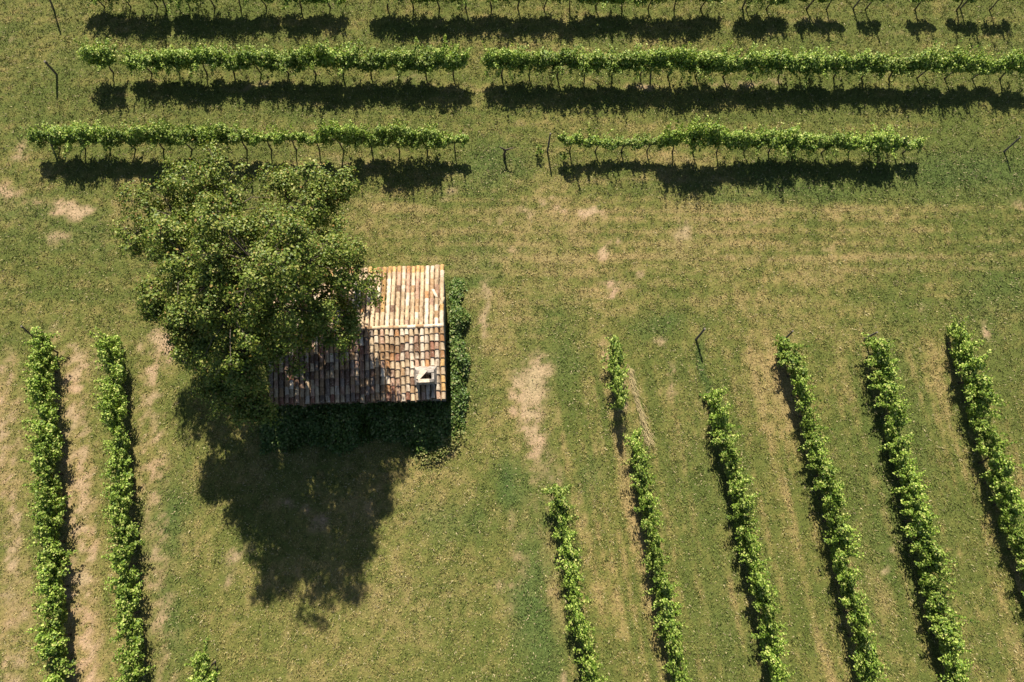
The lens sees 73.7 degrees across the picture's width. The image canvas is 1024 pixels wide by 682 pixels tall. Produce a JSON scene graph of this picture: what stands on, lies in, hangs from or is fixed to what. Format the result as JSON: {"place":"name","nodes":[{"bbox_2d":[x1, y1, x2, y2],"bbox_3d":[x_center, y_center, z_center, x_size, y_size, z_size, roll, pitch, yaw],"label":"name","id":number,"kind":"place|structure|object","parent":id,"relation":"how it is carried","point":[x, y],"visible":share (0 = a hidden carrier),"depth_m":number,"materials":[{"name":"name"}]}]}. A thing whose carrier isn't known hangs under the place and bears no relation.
{"place":"outdoors","nodes":[
{"label":"outdoors","id":0,"kind":"place"},
{"bbox_2d":[0,0,1023,681],"bbox_3d":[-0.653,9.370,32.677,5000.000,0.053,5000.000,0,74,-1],"label":"field","id":1,"kind":"structure","parent":0,"point":[524,396],"depth_m":35.34,"materials":[{"name":"green plant"}]},
{"bbox_2d":[17,407,62,447],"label":"grapevine","id":2,"kind":"object","parent":1,"relation":"on","point":[48,426],"visible":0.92,"depth_m":32.25,"materials":[{"name":"green plant"}]},
{"bbox_2d":[19,369,60,404],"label":"grapevine","id":3,"kind":"object","parent":1,"relation":"on","point":[36,382],"visible":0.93,"depth_m":32.65,"materials":[{"name":"green plant"}]},
{"bbox_2d":[20,439,62,492],"bbox_3d":[-21.796,5.891,31.870,1.465,2.775,2.427,-9,74,-4],"label":"grapevine","id":4,"kind":"object","parent":1,"relation":"on","point":[45,475],"visible":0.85,"depth_m":31.65,"materials":[{"name":"green plant"}]},
{"bbox_2d":[22,326,60,363],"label":"grapevine","id":5,"kind":"object","parent":1,"relation":"on","point":[41,339],"visible":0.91,"depth_m":33.25,"materials":[{"name":"green plant"}]},
{"bbox_2d":[22,427,65,469],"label":"grapevine","id":6,"kind":"object","parent":1,"relation":"on","point":[41,450],"visible":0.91,"depth_m":31.93,"materials":[{"name":"green plant"}]},
{"bbox_2d":[23,348,65,383],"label":"grapevine","id":7,"kind":"object","parent":1,"relation":"on","point":[47,371],"visible":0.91,"depth_m":33.11,"materials":[{"name":"green plant"}]},
{"bbox_2d":[24,493,66,538],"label":"grapevine","id":8,"kind":"object","parent":1,"relation":"on","point":[49,516],"visible":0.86,"depth_m":31.20,"materials":[{"name":"green plant"}]},
{"bbox_2d":[24,619,71,660],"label":"grapevine","id":9,"kind":"object","parent":1,"relation":"on","point":[49,637],"visible":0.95,"depth_m":29.50,"materials":[{"name":"green plant"}]},
{"bbox_2d":[28,589,69,632],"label":"grapevine","id":10,"kind":"object","parent":1,"relation":"on","point":[61,614],"visible":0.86,"depth_m":30.10,"materials":[{"name":"green plant"}]},
{"bbox_2d":[28,567,69,612],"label":"grapevine","id":11,"kind":"object","parent":1,"relation":"on","point":[51,588],"visible":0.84,"depth_m":30.14,"materials":[{"name":"green plant"}]},
{"bbox_2d":[27,479,70,512],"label":"grapevine","id":12,"kind":"object","parent":1,"relation":"on","point":[50,496],"visible":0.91,"depth_m":31.52,"materials":[{"name":"green plant"}]},
{"bbox_2d":[32,638,76,677],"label":"grapevine","id":13,"kind":"object","parent":1,"relation":"on","point":[56,659],"visible":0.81,"depth_m":29.70,"materials":[{"name":"green plant"}]},
{"bbox_2d":[32,546,78,580],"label":"grapevine","id":14,"kind":"object","parent":1,"relation":"on","point":[47,558],"visible":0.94,"depth_m":30.71,"materials":[{"name":"green plant"}]},
{"bbox_2d":[41,118,90,158],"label":"grapevine","id":15,"kind":"object","parent":1,"relation":"on","point":[67,135],"visible":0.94,"depth_m":36.38,"materials":[{"name":"green plant"}]},
{"bbox_2d":[69,119,117,155],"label":"grapevine","id":16,"kind":"object","parent":1,"relation":"on","point":[95,138],"visible":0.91,"depth_m":36.51,"materials":[{"name":"green plant"}]},
{"bbox_2d":[74,35,117,73],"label":"grapevine","id":17,"kind":"object","parent":1,"relation":"on","point":[93,55],"visible":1,"depth_m":37.57,"materials":[{"name":"green plant"}]},
{"bbox_2d":[88,325,123,364],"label":"grapevine","id":18,"kind":"object","parent":1,"relation":"on","point":[107,347],"visible":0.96,"depth_m":33.35,"materials":[{"name":"green plant"}]},
{"bbox_2d":[91,387,129,425],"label":"grapevine","id":19,"kind":"object","parent":1,"relation":"on","point":[111,409],"visible":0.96,"depth_m":32.44,"materials":[{"name":"green plant"}]},
{"bbox_2d":[99,455,133,494],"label":"grapevine","id":20,"kind":"object","parent":1,"relation":"on","point":[123,473],"visible":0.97,"depth_m":31.94,"materials":[{"name":"green plant"}]},
{"bbox_2d":[99,495,134,544],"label":"grapevine","id":21,"kind":"object","parent":1,"relation":"on","point":[124,518],"visible":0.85,"depth_m":31.17,"materials":[{"name":"green plant"}]},
{"bbox_2d":[100,472,135,516],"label":"grapevine","id":22,"kind":"object","parent":1,"relation":"on","point":[118,494],"visible":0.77,"depth_m":31.57,"materials":[{"name":"green plant"}]},
{"bbox_2d":[101,531,136,587],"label":"grapevine","id":23,"kind":"object","parent":1,"relation":"on","point":[123,567],"visible":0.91,"depth_m":30.60,"materials":[{"name":"green plant"}]},
{"bbox_2d":[104,565,145,612],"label":"grapevine","id":24,"kind":"object","parent":1,"relation":"on","point":[126,589],"visible":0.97,"depth_m":30.54,"materials":[{"name":"green plant"}]},
{"bbox_2d":[105,522,144,560],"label":"grapevine","id":25,"kind":"object","parent":1,"relation":"on","point":[132,543],"visible":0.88,"depth_m":31.12,"materials":[{"name":"green plant"}]},
{"bbox_2d":[109,618,144,663],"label":"grapevine","id":26,"kind":"object","parent":1,"relation":"on","point":[133,640],"visible":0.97,"depth_m":29.92,"materials":[{"name":"green plant"}]},
{"bbox_2d":[111,645,155,681],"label":"grapevine","id":27,"kind":"object","parent":1,"relation":"on","point":[129,666],"visible":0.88,"depth_m":29.67,"materials":[{"name":"green plant"}]},
{"bbox_2d":[116,45,163,77],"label":"grapevine","id":28,"kind":"object","parent":1,"relation":"on","point":[142,61],"visible":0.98,"depth_m":38.05,"materials":[{"name":"green plant"}]},
{"bbox_2d":[124,117,170,149],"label":"grapevine","id":29,"kind":"object","parent":1,"relation":"on","point":[146,134],"visible":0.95,"depth_m":36.23,"materials":[{"name":"green plant"}]},
{"bbox_2d":[142,43,190,78],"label":"grapevine","id":30,"kind":"object","parent":1,"relation":"on","point":[165,60],"visible":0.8,"depth_m":38.10,"materials":[{"name":"green plant"}]},
{"bbox_2d":[151,120,207,152],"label":"grapevine","id":31,"kind":"object","parent":1,"relation":"on","point":[177,137],"visible":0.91,"depth_m":36.46,"materials":[{"name":"green plant"}]},
{"bbox_2d":[170,42,217,77],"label":"grapevine","id":32,"kind":"object","parent":1,"relation":"on","point":[197,56],"visible":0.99,"depth_m":37.83,"materials":[{"name":"green plant"}]},
{"bbox_2d":[184,634,216,681],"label":"grapevine","id":33,"kind":"object","parent":1,"relation":"on","point":[201,662],"visible":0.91,"depth_m":29.52,"materials":[{"name":"green plant"}]},
{"bbox_2d":[184,118,240,153],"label":"grapevine","id":34,"kind":"object","parent":1,"relation":"on","point":[215,132],"visible":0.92,"depth_m":36.48,"materials":[{"name":"green plant"}]},
{"bbox_2d":[200,39,246,75],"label":"grapevine","id":35,"kind":"object","parent":1,"relation":"on","point":[227,62],"visible":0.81,"depth_m":38.19,"materials":[{"name":"green plant"}]},
{"bbox_2d":[99,133,386,432],"bbox_3d":[-11.632,-2.295,29.876,12.566,11.900,12.147,0,74,-1],"label":"oak tree","id":36,"kind":"object","parent":1,"relation":"on","point":[256,324],"visible":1,"depth_m":27.56,"materials":[{"name":"green plant"}]},
{"bbox_2d":[227,43,275,79],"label":"grapevine","id":37,"kind":"object","parent":1,"relation":"on","point":[248,59],"visible":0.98,"depth_m":38.03,"materials":[{"name":"green plant"}]},
{"bbox_2d":[260,45,305,79],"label":"grapevine","id":38,"kind":"object","parent":1,"relation":"on","point":[279,63],"visible":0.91,"depth_m":38.23,"materials":[{"name":"green plant"}]},
{"bbox_2d":[283,39,340,75],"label":"grapevine","id":39,"kind":"object","parent":1,"relation":"on","point":[307,57],"visible":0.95,"depth_m":37.88,"materials":[{"name":"green plant"}]},
{"bbox_2d":[310,118,360,155],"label":"grapevine","id":40,"kind":"object","parent":1,"relation":"on","point":[342,134],"visible":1,"depth_m":36.47,"materials":[{"name":"green plant"}]},
{"bbox_2d":[316,38,357,75],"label":"grapevine","id":41,"kind":"object","parent":1,"relation":"on","point":[334,59],"visible":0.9,"depth_m":37.94,"materials":[{"name":"green plant"}]},
{"bbox_2d":[257,396,455,456],"bbox_3d":[-7.640,4.064,33.320,9.853,1.465,3.025,0,74,-1],"label":"ivy","id":42,"kind":"object","parent":1,"relation":"on","point":[394,432],"visible":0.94,"depth_m":33.36,"materials":[{"name":"green plant"}]},
{"bbox_2d":[269,264,446,407],"bbox_3d":[-7.377,-0.165,33.696,8.351,3.238,6.987,-2,74,-2],"label":"stone hut","id":43,"kind":"object","parent":1,"relation":"on","point":[399,356],"visible":0.72,"depth_m":32.21,"materials":[{"name":"tile"}]},
{"bbox_2d":[338,38,389,76],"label":"grapevine","id":44,"kind":"object","parent":1,"relation":"on","point":[367,64],"visible":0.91,"depth_m":38.24,"materials":[{"name":"green plant"}]},
{"bbox_2d":[373,45,412,74],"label":"grapevine","id":45,"kind":"object","parent":1,"relation":"on","point":[393,59],"visible":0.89,"depth_m":38.12,"materials":[{"name":"green plant"}]},
{"bbox_2d":[375,118,412,151],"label":"grapevine","id":46,"kind":"object","parent":1,"relation":"on","point":[389,135],"visible":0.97,"depth_m":36.36,"materials":[{"name":"green plant"}]},
{"bbox_2d":[396,36,445,78],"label":"grapevine","id":47,"kind":"object","parent":1,"relation":"on","point":[424,61],"visible":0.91,"depth_m":38.25,"materials":[{"name":"green plant"}]},
{"bbox_2d":[405,121,442,152],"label":"grapevine","id":48,"kind":"object","parent":1,"relation":"on","point":[433,139],"visible":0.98,"depth_m":36.66,"materials":[{"name":"green plant"}]},
{"bbox_2d":[426,35,472,75],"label":"grapevine","id":49,"kind":"object","parent":1,"relation":"on","point":[453,61],"visible":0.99,"depth_m":38.14,"materials":[{"name":"green plant"}]},
{"bbox_2d":[446,276,470,438],"bbox_3d":[-2.687,0.588,34.537,1.314,1.213,8.726,-2,74,-2],"label":"ivy","id":50,"kind":"object","parent":1,"relation":"on","point":[459,370],"visible":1,"depth_m":34.43,"materials":[{"name":"green plant"}]},
{"bbox_2d":[480,41,524,80],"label":"grapevine","id":51,"kind":"object","parent":1,"relation":"on","point":[493,60],"visible":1,"depth_m":38.26,"materials":[{"name":"green plant"}]},
{"bbox_2d":[535,44,580,80],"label":"grapevine","id":52,"kind":"object","parent":1,"relation":"on","point":[558,60],"visible":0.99,"depth_m":38.15,"materials":[{"name":"green plant"}]},
{"bbox_2d":[540,483,578,520],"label":"grapevine","id":53,"kind":"object","parent":1,"relation":"on","point":[559,501],"visible":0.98,"depth_m":31.66,"materials":[{"name":"green plant"}]},
{"bbox_2d":[567,43,604,83],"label":"grapevine","id":54,"kind":"object","parent":1,"relation":"on","point":[586,64],"visible":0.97,"depth_m":38.33,"materials":[{"name":"green plant"}]},
{"bbox_2d":[573,647,609,681],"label":"grapevine","id":55,"kind":"object","parent":1,"relation":"on","point":[591,667],"visible":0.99,"depth_m":29.59,"materials":[{"name":"green plant"}]},
{"bbox_2d":[594,43,635,85],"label":"grapevine","id":56,"kind":"object","parent":1,"relation":"on","point":[614,63],"visible":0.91,"depth_m":38.38,"materials":[{"name":"green plant"}]},
{"bbox_2d":[630,41,662,79],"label":"grapevine","id":57,"kind":"object","parent":1,"relation":"on","point":[649,59],"visible":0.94,"depth_m":38.42,"materials":[{"name":"green plant"}]},
{"bbox_2d":[645,556,675,610],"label":"grapevine","id":58,"kind":"object","parent":1,"relation":"on","point":[661,578],"visible":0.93,"depth_m":30.66,"materials":[{"name":"green plant"}]},
{"bbox_2d":[650,604,687,648],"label":"grapevine","id":59,"kind":"object","parent":1,"relation":"on","point":[665,616],"visible":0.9,"depth_m":30.50,"materials":[{"name":"green plant"}]},
{"bbox_2d":[655,38,699,79],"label":"grapevine","id":60,"kind":"object","parent":1,"relation":"on","point":[676,57],"visible":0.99,"depth_m":38.28,"materials":[{"name":"green plant"}]},
{"bbox_2d":[656,119,706,152],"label":"grapevine","id":61,"kind":"object","parent":1,"relation":"on","point":[673,138],"visible":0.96,"depth_m":36.79,"materials":[{"name":"green plant"}]},
{"bbox_2d":[685,113,721,153],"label":"grapevine","id":62,"kind":"object","parent":1,"relation":"on","point":[704,134],"visible":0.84,"depth_m":36.61,"materials":[{"name":"green plant"}]},
{"bbox_2d":[685,45,723,85],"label":"grapevine","id":63,"kind":"object","parent":1,"relation":"on","point":[702,63],"visible":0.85,"depth_m":38.62,"materials":[{"name":"green plant"}]},
{"bbox_2d":[702,39,756,78],"bbox_3d":[12.241,-15.886,38.806,3.096,2.751,2.106,-1,74,-2],"label":"grapevine","id":64,"kind":"object","parent":1,"relation":"on","point":[726,66],"visible":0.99,"depth_m":38.55,"materials":[{"name":"green plant"}]},
{"bbox_2d":[726,501,759,536],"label":"grapevine","id":65,"kind":"object","parent":1,"relation":"on","point":[740,514],"visible":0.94,"depth_m":31.72,"materials":[{"name":"green plant"}]},
{"bbox_2d":[727,476,761,510],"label":"grapevine","id":66,"kind":"object","parent":1,"relation":"on","point":[738,496],"visible":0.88,"depth_m":31.96,"materials":[{"name":"green plant"}]},
{"bbox_2d":[731,123,775,154],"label":"grapevine","id":67,"kind":"object","parent":1,"relation":"on","point":[748,140],"visible":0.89,"depth_m":37.14,"materials":[{"name":"green plant"}]},
{"bbox_2d":[741,42,778,80],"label":"grapevine","id":68,"kind":"object","parent":1,"relation":"on","point":[757,60],"visible":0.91,"depth_m":38.54,"materials":[{"name":"green plant"}]},
{"bbox_2d":[745,556,783,611],"bbox_3d":[11.303,11.030,30.927,1.410,3.036,2.386,-5,74,-3],"label":"grapevine","id":69,"kind":"object","parent":1,"relation":"on","point":[761,588],"visible":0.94,"depth_m":30.68,"materials":[{"name":"green plant"}]},
{"bbox_2d":[751,621,789,658],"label":"grapevine","id":70,"kind":"object","parent":1,"relation":"on","point":[767,637],"visible":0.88,"depth_m":30.40,"materials":[{"name":"green plant"}]},
{"bbox_2d":[762,641,795,681],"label":"grapevine","id":71,"kind":"object","parent":1,"relation":"on","point":[773,661],"visible":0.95,"depth_m":29.97,"materials":[{"name":"green plant"}]},
{"bbox_2d":[757,122,804,160],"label":"grapevine","id":72,"kind":"object","parent":1,"relation":"on","point":[781,140],"visible":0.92,"depth_m":37.22,"materials":[{"name":"green plant"}]},
{"bbox_2d":[769,47,810,85],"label":"grapevine","id":73,"kind":"object","parent":1,"relation":"on","point":[787,60],"visible":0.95,"depth_m":38.63,"materials":[{"name":"green plant"}]},
{"bbox_2d":[796,41,842,89],"bbox_3d":[17.244,-15.827,38.956,2.425,2.608,2.828,-1,74,-1],"label":"grapevine","id":74,"kind":"object","parent":1,"relation":"on","point":[816,61],"visible":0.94,"depth_m":38.64,"materials":[{"name":"green plant"}]},
{"bbox_2d":[811,126,853,160],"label":"grapevine","id":75,"kind":"object","parent":1,"relation":"on","point":[827,143],"visible":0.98,"depth_m":37.41,"materials":[{"name":"green plant"}]},
{"bbox_2d":[814,477,850,517],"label":"grapevine","id":76,"kind":"object","parent":1,"relation":"on","point":[834,497],"visible":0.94,"depth_m":31.80,"materials":[{"name":"green plant"}]},
{"bbox_2d":[822,501,851,539],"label":"grapevine","id":77,"kind":"object","parent":1,"relation":"on","point":[831,523],"visible":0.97,"depth_m":31.73,"materials":[{"name":"green plant"}]},
{"bbox_2d":[823,524,863,561],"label":"grapevine","id":78,"kind":"object","parent":1,"relation":"on","point":[836,541],"visible":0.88,"depth_m":31.39,"materials":[{"name":"green plant"}]},
{"bbox_2d":[830,547,858,586],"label":"grapevine","id":79,"kind":"object","parent":1,"relation":"on","point":[840,568],"visible":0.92,"depth_m":31.38,"materials":[{"name":"green plant"}]},
{"bbox_2d":[826,49,870,83],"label":"grapevine","id":80,"kind":"object","parent":1,"relation":"on","point":[844,62],"visible":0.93,"depth_m":38.73,"materials":[{"name":"green plant"}]},
{"bbox_2d":[839,595,875,637],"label":"grapevine","id":81,"kind":"object","parent":1,"relation":"on","point":[861,617],"visible":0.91,"depth_m":30.60,"materials":[{"name":"green plant"}]},
{"bbox_2d":[847,607,886,662],"bbox_3d":[15.670,13.123,30.485,1.072,2.894,2.301,-2,74,-2],"label":"grapevine","id":82,"kind":"object","parent":1,"relation":"on","point":[861,637],"visible":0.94,"depth_m":30.26,"materials":[{"name":"green plant"}]},
{"bbox_2d":[849,641,892,681],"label":"grapevine","id":83,"kind":"object","parent":1,"relation":"on","point":[873,665],"visible":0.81,"depth_m":30.08,"materials":[{"name":"green plant"}]},
{"bbox_2d":[854,48,896,79],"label":"grapevine","id":84,"kind":"object","parent":1,"relation":"on","point":[874,64],"visible":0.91,"depth_m":38.77,"materials":[{"name":"green plant"}]},
{"bbox_2d":[861,332,897,368],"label":"grapevine","id":85,"kind":"object","parent":1,"relation":"on","point":[880,350],"visible":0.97,"depth_m":33.97,"materials":[{"name":"green plant"}]},
{"bbox_2d":[867,376,909,407],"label":"grapevine","id":86,"kind":"object","parent":1,"relation":"on","point":[888,389],"visible":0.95,"depth_m":33.58,"materials":[{"name":"green plant"}]},
{"bbox_2d":[870,121,910,167],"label":"grapevine","id":87,"kind":"object","parent":1,"relation":"on","point":[889,141],"visible":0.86,"depth_m":37.42,"materials":[{"name":"green plant"}]},
{"bbox_2d":[879,48,922,85],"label":"grapevine","id":88,"kind":"object","parent":1,"relation":"on","point":[908,64],"visible":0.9,"depth_m":38.82,"materials":[{"name":"green plant"}]},
{"bbox_2d":[892,455,927,494],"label":"grapevine","id":89,"kind":"object","parent":1,"relation":"on","point":[908,477],"visible":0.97,"depth_m":32.49,"materials":[{"name":"green plant"}]},
{"bbox_2d":[890,481,933,514],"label":"grapevine","id":90,"kind":"object","parent":1,"relation":"on","point":[910,496],"visible":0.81,"depth_m":32.15,"materials":[{"name":"green plant"}]},
{"bbox_2d":[900,499,941,538],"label":"grapevine","id":91,"kind":"object","parent":1,"relation":"on","point":[921,519],"visible":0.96,"depth_m":31.67,"materials":[{"name":"green plant"}]},
{"bbox_2d":[900,525,942,566],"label":"grapevine","id":92,"kind":"object","parent":1,"relation":"on","point":[925,544],"visible":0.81,"depth_m":31.61,"materials":[{"name":"green plant"}]},
{"bbox_2d":[911,40,958,78],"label":"grapevine","id":93,"kind":"object","parent":1,"relation":"on","point":[932,62],"visible":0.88,"depth_m":38.68,"materials":[{"name":"green plant"}]},
{"bbox_2d":[914,548,957,585],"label":"grapevine","id":94,"kind":"object","parent":1,"relation":"on","point":[929,565],"visible":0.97,"depth_m":31.17,"materials":[{"name":"green plant"}]},
{"bbox_2d":[918,572,966,608],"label":"grapevine","id":95,"kind":"object","parent":1,"relation":"on","point":[941,600],"visible":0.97,"depth_m":31.16,"materials":[{"name":"green plant"}]},
{"bbox_2d":[923,595,978,634],"bbox_3d":[19.676,12.415,30.843,2.031,2.745,1.770,-2,74,-2],"label":"grapevine","id":96,"kind":"object","parent":1,"relation":"on","point":[938,618],"visible":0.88,"depth_m":30.88,"materials":[{"name":"green plant"}]},
{"bbox_2d":[932,621,973,654],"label":"grapevine","id":97,"kind":"object","parent":1,"relation":"on","point":[954,640],"visible":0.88,"depth_m":30.41,"materials":[{"name":"green plant"}]},
{"bbox_2d":[936,637,975,681],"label":"grapevine","id":98,"kind":"object","parent":1,"relation":"on","point":[960,666],"visible":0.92,"depth_m":30.27,"materials":[{"name":"green plant"}]},
{"bbox_2d":[943,38,990,78],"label":"grapevine","id":99,"kind":"object","parent":1,"relation":"on","point":[956,62],"visible":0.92,"depth_m":38.71,"materials":[{"name":"green plant"}]},
{"bbox_2d":[951,339,991,370],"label":"grapevine","id":100,"kind":"object","parent":1,"relation":"on","point":[961,356],"visible":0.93,"depth_m":34.06,"materials":[{"name":"green plant"}]},
{"bbox_2d":[962,375,1008,419],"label":"grapevine","id":101,"kind":"object","parent":1,"relation":"on","point":[987,397],"visible":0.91,"depth_m":33.44,"materials":[{"name":"green plant"}]},
{"bbox_2d":[977,439,1023,490],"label":"grapevine","id":102,"kind":"object","parent":1,"relation":"on","point":[995,458],"visible":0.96,"depth_m":32.51,"materials":[{"name":"green plant"}]},
{"bbox_2d":[988,486,1023,517],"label":"grapevine","id":103,"kind":"object","parent":1,"relation":"on","point":[1010,497],"visible":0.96,"depth_m":32.28,"materials":[{"name":"green plant"}]},
{"bbox_2d":[997,509,1023,542],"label":"grapevine","id":104,"kind":"object","parent":1,"relation":"on","point":[1005,518],"visible":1,"depth_m":32.21,"materials":[{"name":"green plant"}]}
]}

